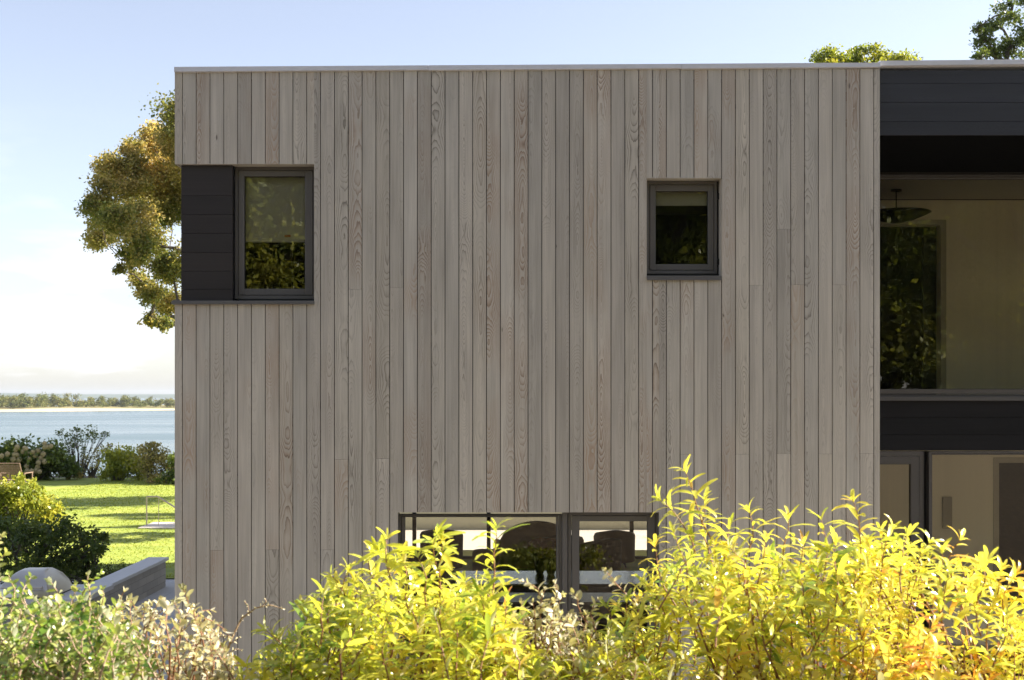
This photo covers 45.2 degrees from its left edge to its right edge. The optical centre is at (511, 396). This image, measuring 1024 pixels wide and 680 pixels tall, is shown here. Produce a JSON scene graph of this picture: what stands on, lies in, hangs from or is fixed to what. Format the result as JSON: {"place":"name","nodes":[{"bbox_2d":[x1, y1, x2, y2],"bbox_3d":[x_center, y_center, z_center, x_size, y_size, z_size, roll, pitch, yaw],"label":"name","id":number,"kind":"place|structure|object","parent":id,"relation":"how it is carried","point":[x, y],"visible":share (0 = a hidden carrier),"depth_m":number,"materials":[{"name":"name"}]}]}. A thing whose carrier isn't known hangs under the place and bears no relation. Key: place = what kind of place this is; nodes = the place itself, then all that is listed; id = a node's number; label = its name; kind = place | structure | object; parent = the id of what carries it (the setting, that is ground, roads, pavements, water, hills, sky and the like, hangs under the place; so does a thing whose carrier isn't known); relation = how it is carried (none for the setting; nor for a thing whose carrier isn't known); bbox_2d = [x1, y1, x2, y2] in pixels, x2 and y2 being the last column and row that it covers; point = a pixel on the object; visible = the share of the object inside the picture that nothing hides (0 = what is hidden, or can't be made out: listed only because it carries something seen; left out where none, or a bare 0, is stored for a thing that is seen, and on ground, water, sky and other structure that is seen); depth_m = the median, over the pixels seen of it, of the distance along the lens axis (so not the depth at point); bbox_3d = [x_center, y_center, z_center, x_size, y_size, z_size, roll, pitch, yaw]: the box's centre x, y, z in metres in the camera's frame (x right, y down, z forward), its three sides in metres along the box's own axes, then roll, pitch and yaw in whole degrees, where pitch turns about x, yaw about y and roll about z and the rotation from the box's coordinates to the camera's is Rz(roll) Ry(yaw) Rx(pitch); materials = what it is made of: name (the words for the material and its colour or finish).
{"place":"outdoors","nodes":[
{"label":"outdoors","id":0,"kind":"place"},
{"bbox_2d":[0,398,174,475],"bbox_3d":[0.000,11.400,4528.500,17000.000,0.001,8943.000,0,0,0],"label":"water","id":1,"kind":"structure","parent":0,"point":[131,428],"depth_m":461.04,"materials":[{"name":"blue liquid"}]},
{"bbox_2d":[0,578,174,679],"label":"patio","id":2,"kind":"structure","parent":0,"point":[168,591],"depth_m":19.50,"materials":[{"name":"stone"}]},
{"bbox_2d":[0,508,112,583],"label":"leafy shrub","id":3,"kind":"object","parent":2,"relation":"on","point":[49,539],"visible":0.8,"depth_m":21.12,"materials":[{"name":"green plant"}]},
{"bbox_2d":[0,584,113,665],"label":"outdoor counter","id":4,"kind":"object","parent":2,"relation":"on","point":[96,596],"visible":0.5,"depth_m":15.44,"materials":[{"name":"grey concrete"}]},
{"bbox_2d":[0,568,72,598],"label":"barbecue grill","id":5,"kind":"object","parent":4,"relation":"on","point":[41,586],"visible":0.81,"depth_m":15.21,"materials":[{"name":"metal"}]},
{"bbox_2d":[32,552,135,583],"bbox_3d":[-7.399,3.079,21.300,1.828,0.858,1.371,0,0,0],"label":"groundcover shrub","id":6,"kind":"object","parent":2,"relation":"on","point":[96,570],"visible":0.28,"depth_m":21.15,"materials":[{"name":"green plant"}]},
{"bbox_2d":[0,408,174,411],"bbox_3d":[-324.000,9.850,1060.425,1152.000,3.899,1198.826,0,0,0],"label":"beach","id":7,"kind":"structure","parent":0,"point":[71,409],"depth_m":946.45,"materials":[{"name":"beige sand"}]},
{"bbox_2d":[0,405,174,408],"bbox_3d":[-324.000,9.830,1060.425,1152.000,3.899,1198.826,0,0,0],"label":"headland","id":8,"kind":"structure","parent":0,"point":[161,406],"depth_m":991.85,"materials":[{"name":"green plant"}]},
{"bbox_2d":[0,392,174,408],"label":"woodland","id":9,"kind":"object","parent":8,"relation":"on","point":[21,401],"visible":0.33,"depth_m":997.45,"materials":[{"name":"green plant"}]},
{"bbox_2d":[1,393,174,397],"bbox_3d":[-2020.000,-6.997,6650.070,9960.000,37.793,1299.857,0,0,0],"label":"hills","id":10,"kind":"structure","parent":0,"point":[117,395],"depth_m":6227.45,"materials":[{"name":"plant"}]},
{"bbox_2d":[49,476,146,478],"bbox_3d":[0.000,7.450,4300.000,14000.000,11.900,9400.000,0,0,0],"label":"ground","id":11,"kind":"structure","parent":0,"point":[85,477],"depth_m":51.34,"materials":[{"name":"green plant"}]},
{"bbox_2d":[0,531,166,679],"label":"oleaster shrub","id":12,"kind":"object","parent":11,"relation":"on","point":[53,650],"visible":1,"depth_m":3.67,"materials":[{"name":"green plant"}]},
{"bbox_2d":[94,557,168,608],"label":"garden wall","id":13,"kind":"structure","parent":11,"relation":"on","point":[144,578],"depth_m":20.28,"materials":[{"name":"grey concrete"}]},
{"bbox_2d":[99,583,238,679],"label":"silver shrub","id":14,"kind":"object","parent":11,"relation":"on","point":[196,652],"visible":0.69,"depth_m":4.37,"materials":[{"name":"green plant"}]},
{"bbox_2d":[211,598,284,679],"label":"arching sprig","id":15,"kind":"object","parent":14,"relation":"attached to","point":[236,628],"visible":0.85,"depth_m":4.70,"materials":[{"name":"brown plant"}]},
{"bbox_2d":[230,557,384,679],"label":"golden shrub","id":16,"kind":"object","parent":11,"relation":"on","point":[300,660],"visible":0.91,"depth_m":4.19,"materials":[{"name":"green plant"}]},
{"bbox_2d":[319,516,686,679],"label":"golden shrub","id":17,"kind":"object","parent":11,"relation":"on","point":[455,645],"visible":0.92,"depth_m":4.12,"materials":[{"name":"yellow plant"}]},
{"bbox_2d":[400,512,646,528],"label":"terrace wall","id":18,"kind":"structure","parent":11,"relation":"on","point":[455,522],"depth_m":29.30,"materials":[{"name":"beige stone"}]},
{"bbox_2d":[172,59,1023,679],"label":"modern house","id":19,"kind":"structure","parent":11,"relation":"on","point":[574,295],"depth_m":12.00,"materials":[{"name":"grey wood"}]},
{"bbox_2d":[172,167,313,306],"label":"window","id":20,"kind":"structure","parent":19,"relation":"in","point":[273,204],"depth_m":12.15,"materials":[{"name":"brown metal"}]},
{"bbox_2d":[420,529,462,573],"bbox_3d":[-1.336,2.927,23.266,0.823,0.894,0.756,0,0,0],"label":"armchair","id":21,"kind":"object","parent":19,"relation":"in","point":[458,539],"visible":0.33,"depth_m":23.02,"materials":[{"name":"brown fabric"}]},
{"bbox_2d":[399,514,561,668],"bbox_3d":[-0.317,2.253,12.145,1.617,2.174,0.090,0,0,0],"label":"window","id":22,"kind":"structure","parent":19,"relation":"in","point":[401,516],"depth_m":12.10,"materials":[{"name":"brown metal"}]},
{"bbox_2d":[472,549,497,570],"bbox_3d":[-0.490,3.098,22.600,0.480,0.545,0.480,0,0,0],"label":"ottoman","id":23,"kind":"object","parent":19,"relation":"on","point":[476,566],"visible":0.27,"depth_m":22.41,"materials":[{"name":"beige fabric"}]},
{"bbox_2d":[493,521,555,567],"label":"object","id":24,"kind":"object","parent":19,"relation":"on","point":[517,539],"visible":0.33,"depth_m":23.53,"materials":[{"name":"brown fabric"}]},
{"bbox_2d":[412,512,646,558],"bbox_3d":[3.068,1.995,25.195,12.224,2.750,0.110,0,0,0],"label":"rear window frame","id":25,"kind":"structure","parent":19,"relation":"in","point":[414,519],"depth_m":25.14,"materials":[{"name":"black metal"}]},
{"bbox_2d":[455,571,646,594],"bbox_3d":[0.675,3.000,17.850,2.950,0.740,1.300,0,0,0],"label":"dining table","id":26,"kind":"object","parent":19,"relation":"on","point":[590,578],"visible":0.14,"depth_m":17.72,"materials":[{"name":"black metal"}]},
{"bbox_2d":[528,537,544,573],"bbox_3d":[0.413,2.359,18.201,0.360,0.540,0.376,0,0,0],"label":"flower vase","id":27,"kind":"object","parent":26,"relation":"on","point":[534,547],"visible":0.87,"depth_m":18.14,"materials":[{"name":"grey plant"}]},
{"bbox_2d":[539,538,555,574],"bbox_3d":[0.581,2.360,18.106,0.368,0.538,0.339,0,0,23],"label":"flower vase","id":28,"kind":"object","parent":26,"relation":"on","point":[548,547],"visible":0.93,"depth_m":18.02,"materials":[{"name":"grey plant"}]},
{"bbox_2d":[467,593,646,679],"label":"kitchen counter","id":29,"kind":"object","parent":19,"relation":"on","point":[586,599],"visible":0.04,"depth_m":14.55,"materials":[{"name":"stone"}]},
{"bbox_2d":[534,535,583,570],"bbox_3d":[0.837,2.897,21.764,0.883,0.955,0.812,0,0,0],"label":"armchair","id":30,"kind":"object","parent":19,"relation":"on","point":[545,560],"visible":0.1,"depth_m":21.44,"materials":[{"name":"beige fabric"}]},
{"bbox_2d":[579,538,621,590],"bbox_3d":[1.518,2.912,21.474,0.801,0.924,0.749,0,0,0],"label":"armchair","id":31,"kind":"object","parent":19,"relation":"on","point":[596,555],"visible":0.56,"depth_m":21.15,"materials":[{"name":"brown fabric"}]},
{"bbox_2d":[568,512,657,653],"bbox_3d":[1.000,2.245,12.145,0.895,2.190,0.090,0,0,0],"label":"glass door","id":32,"kind":"structure","parent":19,"relation":"in","point":[652,520],"depth_m":12.10,"materials":[{"name":"brown metal"}]},
{"bbox_2d":[593,530,634,567],"bbox_3d":[2.017,2.987,24.166,0.823,0.774,0.756,0,0,0],"label":"armchair","id":33,"kind":"object","parent":19,"relation":"in","point":[627,538],"visible":0.52,"depth_m":23.87,"materials":[{"name":"brown fabric"}]},
{"bbox_2d":[647,181,721,279],"bbox_3d":[1.690,-1.639,12.104,0.748,1.018,0.264,0,0,0],"label":"window","id":34,"kind":"structure","parent":19,"relation":"in","point":[659,193],"depth_m":12.14,"materials":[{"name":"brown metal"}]},
{"bbox_2d":[880,451,923,654],"bbox_3d":[4.085,1.987,14.145,1.286,2.706,0.090,0,0,0],"label":"glass door","id":35,"kind":"structure","parent":19,"relation":"in","point":[915,459],"depth_m":14.10,"materials":[{"name":"grey metal"}]},
{"bbox_2d":[880,189,931,222],"bbox_3d":[4.690,-2.317,15.000,0.820,0.405,0.820,0,0,0],"label":"pendant lamp","id":36,"kind":"object","parent":19,"relation":"hanging from","point":[897,215],"visible":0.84,"depth_m":14.77,"materials":[{"name":"black metal"}]},
{"bbox_2d":[922,238,935,388],"bbox_3d":[5.556,-1.015,16.320,0.212,2.170,0.040,0,0,0],"label":"door","id":37,"kind":"structure","parent":19,"relation":"in","point":[928,244],"depth_m":16.30,"materials":[{"name":"black glass"}]},
{"bbox_2d":[880,175,1023,400],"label":"window","id":38,"kind":"structure","parent":19,"relation":"in","point":[885,394],"depth_m":14.10,"materials":[{"name":"brown metal"}]},
{"bbox_2d":[926,451,1023,669],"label":"window","id":39,"kind":"structure","parent":19,"relation":"in","point":[933,452],"depth_m":14.11,"materials":[{"name":"grey metal"}]},
{"bbox_2d":[258,567,982,679],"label":"silver shrub","id":40,"kind":"object","parent":11,"relation":"on","point":[550,612],"visible":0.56,"depth_m":4.31,"materials":[{"name":"green plant"}]},
{"bbox_2d":[616,454,913,679],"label":"golden shrub","id":41,"kind":"object","parent":11,"relation":"on","point":[724,643],"visible":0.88,"depth_m":4.36,"materials":[{"name":"yellow plant"}]},
{"bbox_2d":[823,514,1023,679],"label":"golden shrub","id":42,"kind":"object","parent":11,"relation":"on","point":[918,642],"visible":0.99,"depth_m":4.30,"materials":[{"name":"yellow plant"}]},
{"bbox_2d":[968,0,1023,59],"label":"elm tree","id":43,"kind":"object","parent":11,"relation":"on","point":[1007,47],"visible":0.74,"depth_m":34.07,"materials":[{"name":"green plant"}]},
{"bbox_2d":[0,477,646,577],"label":"lawn","id":44,"kind":"structure","parent":0,"point":[55,483],"depth_m":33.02,"materials":[{"name":"green plant"}]},
{"bbox_2d":[0,463,32,482],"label":"lounge chair","id":45,"kind":"object","parent":44,"relation":"on","point":[8,472],"visible":0.6,"depth_m":39.76,"materials":[{"name":"brown wood"}]},
{"bbox_2d":[0,471,68,556],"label":"golden shrub","id":46,"kind":"object","parent":44,"relation":"on","point":[19,494],"visible":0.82,"depth_m":25.03,"materials":[{"name":"yellow plant"}]},
{"bbox_2d":[0,433,87,479],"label":"hydrangea bush","id":47,"kind":"object","parent":44,"relation":"on","point":[45,460],"visible":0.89,"depth_m":48.51,"materials":[{"name":"green plant"}]},
{"bbox_2d":[58,464,85,479],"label":"shrub","id":48,"kind":"object","parent":44,"relation":"on","point":[80,474],"visible":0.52,"depth_m":49.13,"materials":[{"name":"green plant"}]},
{"bbox_2d":[54,424,109,477],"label":"loose shrub","id":49,"kind":"object","parent":44,"relation":"on","point":[75,444],"visible":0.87,"depth_m":50.66,"materials":[{"name":"green plant"}]},
{"bbox_2d":[75,522,109,578],"bbox_3d":[-7.452,2.844,21.792,0.640,1.225,0.583,0,0,0],"label":"twiggy shrub","id":50,"kind":"object","parent":44,"relation":"on","point":[104,535],"visible":0.36,"depth_m":21.74,"materials":[{"name":"green plant"}]},
{"bbox_2d":[76,442,115,477],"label":"wispy shrub","id":51,"kind":"object","parent":44,"relation":"on","point":[92,474],"visible":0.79,"depth_m":50.37,"materials":[{"name":"green plant"}]},
{"bbox_2d":[96,442,153,480],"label":"round shrub","id":52,"kind":"object","parent":44,"relation":"on","point":[117,466],"visible":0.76,"depth_m":48.14,"materials":[{"name":"green plant"}]},
{"bbox_2d":[74,83,181,333],"bbox_3d":[-7.733,-2.084,30.418,7.179,11.576,6.460,0,0,0],"label":"oak tree","id":53,"kind":"object","parent":44,"relation":"on","point":[151,190],"visible":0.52,"depth_m":30.15,"materials":[{"name":"green plant"}]},
{"bbox_2d":[127,441,174,483],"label":"feathery shrub","id":54,"kind":"object","parent":44,"relation":"on","point":[148,459],"visible":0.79,"depth_m":46.93,"materials":[{"name":"green plant"}]},
{"bbox_2d":[138,522,174,528],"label":"stone steps","id":55,"kind":"structure","parent":44,"relation":"on","point":[161,525],"depth_m":30.85,"materials":[{"name":"stone"}]},
{"bbox_2d":[146,496,174,524],"bbox_3d":[-8.091,3.123,30.900,2.230,1.239,0.044,0,0,0],"label":"handrail","id":56,"kind":"object","parent":55,"relation":"on","point":[158,497],"visible":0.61,"depth_m":30.88,"materials":[{"name":"metal"}]},
{"bbox_2d":[153,451,174,485],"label":"dark shrub","id":57,"kind":"object","parent":44,"relation":"on","point":[170,479],"visible":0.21,"depth_m":45.90,"materials":[{"name":"green plant"}]},
{"bbox_2d":[804,41,922,62],"bbox_3d":[10.781,-3.551,37.188,4.870,14.512,2.564,0,0,-23],"label":"maple tree","id":58,"kind":"object","parent":44,"relation":"on","point":[855,54],"visible":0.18,"depth_m":37.06,"materials":[{"name":"green plant"}]},
{"bbox_2d":[405,548,450,595],"bbox_3d":[-1.414,2.957,20.234,0.823,0.834,0.756,0,0,0],"label":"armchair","id":59,"kind":"object","parent":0,"point":[446,575],"visible":0.16,"depth_m":20.37,"materials":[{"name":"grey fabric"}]},
{"bbox_2d":[0,0,1023,393],"label":"sky","id":60,"kind":"structure","parent":0,"point":[77,76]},
{"bbox_2d":[405,529,646,555],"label":"terrace","id":61,"kind":"structure","parent":0,"point":[470,546],"depth_m":27.64,"materials":[{"name":"stone"}]}
]}

